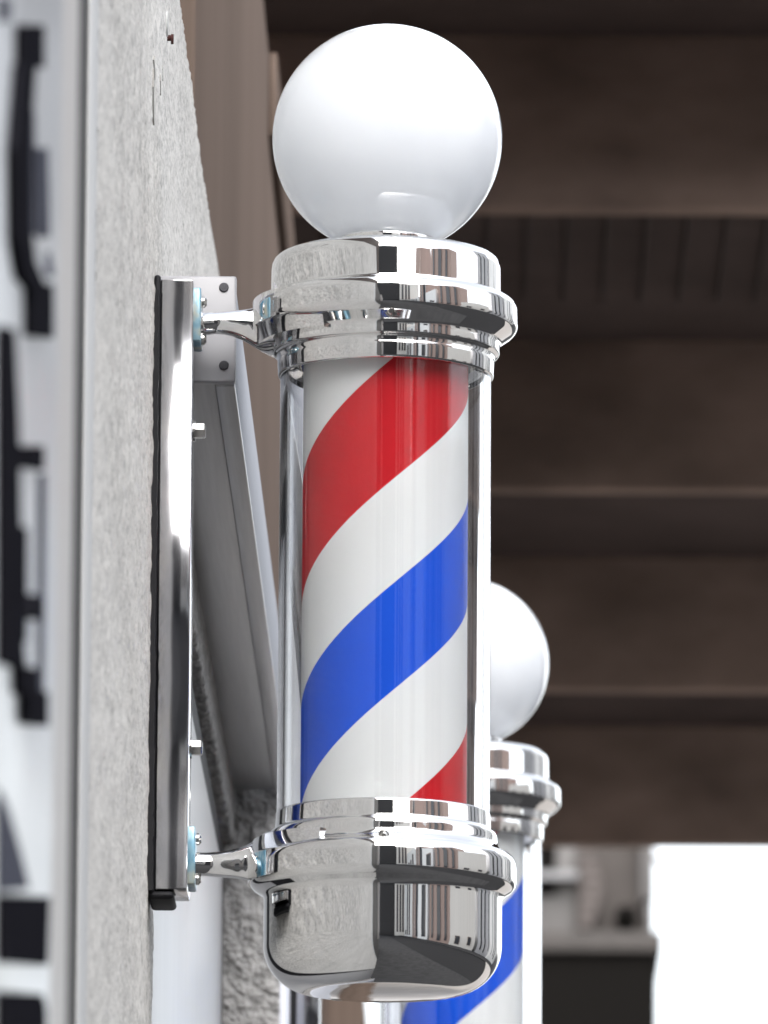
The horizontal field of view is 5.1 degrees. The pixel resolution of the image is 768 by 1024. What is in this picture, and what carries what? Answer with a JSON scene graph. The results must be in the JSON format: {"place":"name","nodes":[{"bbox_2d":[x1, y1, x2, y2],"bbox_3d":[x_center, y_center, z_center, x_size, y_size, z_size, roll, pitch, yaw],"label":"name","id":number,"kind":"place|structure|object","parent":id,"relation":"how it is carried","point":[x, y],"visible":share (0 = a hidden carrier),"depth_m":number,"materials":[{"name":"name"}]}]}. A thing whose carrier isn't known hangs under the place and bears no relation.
{"place":"outdoors","nodes":[
{"label":"outdoors","id":0,"kind":"place"},
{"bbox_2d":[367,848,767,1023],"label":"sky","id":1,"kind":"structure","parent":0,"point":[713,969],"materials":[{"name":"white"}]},
{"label":"pavement","id":2,"kind":"structure","parent":0,"visible":0},
{"bbox_2d":[66,0,234,1023],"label":"stucco wall","id":3,"kind":"structure","parent":2,"relation":"on","point":[142,218],"depth_m":6.06,"materials":[{"name":"grey"}]},
{"bbox_2d":[0,0,78,1023],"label":"sign board","id":4,"kind":"object","parent":3,"relation":"attached to","point":[39,49],"visible":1,"depth_m":3.94,"materials":[{"name":"paint"}]},
{"bbox_2d":[152,686,223,1023],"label":"white panel","id":5,"kind":"object","parent":3,"relation":"attached to","point":[188,965],"visible":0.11,"depth_m":7.87,"materials":[{"name":"paint"}]},
{"bbox_2d":[161,276,277,794],"bbox_3d":[-0.136,0.052,7.770,0.062,0.086,2.089,0,-11,1],"label":"shutter box","id":6,"kind":"object","parent":3,"relation":"attached to","point":[232,558],"visible":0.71,"depth_m":7.52,"materials":[{"name":"metal"}]},
{"bbox_2d":[147,24,517,1002],"bbox_3d":[-0.038,-0.005,6.675,0.282,0.764,0.205,0,-11,1],"label":"barber pole","id":7,"kind":"object","parent":3,"relation":"attached to","point":[377,864],"visible":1,"depth_m":6.61,"materials":[{"name":"multicoloured plastic"}]},
{"bbox_2d":[222,789,289,1023],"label":"stucco pier","id":8,"kind":"structure","parent":2,"relation":"on","point":[255,991],"depth_m":8.77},
{"bbox_2d":[290,582,560,1023],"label":"barber pole","id":9,"kind":"object","parent":8,"relation":"attached to","point":[525,797],"visible":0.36,"depth_m":9.00,"materials":[{"name":"silver metal"}]},
{"bbox_2d":[180,0,368,1023],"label":"brown building","id":10,"kind":"structure","parent":2,"relation":"on","point":[234,69],"depth_m":9.47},
{"bbox_2d":[378,847,662,1023],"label":"building","id":11,"kind":"structure","parent":2,"relation":"on","point":[601,947],"depth_m":41.77,"materials":[{"name":"black"}]},
{"bbox_2d":[541,847,577,930],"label":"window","id":12,"kind":"structure","parent":11,"relation":"in","point":[559,873],"depth_m":42.32,"materials":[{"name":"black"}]},
{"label":"plaza","id":13,"kind":"structure","parent":0,"visible":0},
{"bbox_2d":[263,0,767,1023],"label":"canopy","id":14,"kind":"object","parent":13,"relation":"on","point":[617,224],"visible":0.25,"depth_m":16.88,"materials":[{"name":"brown paint"}]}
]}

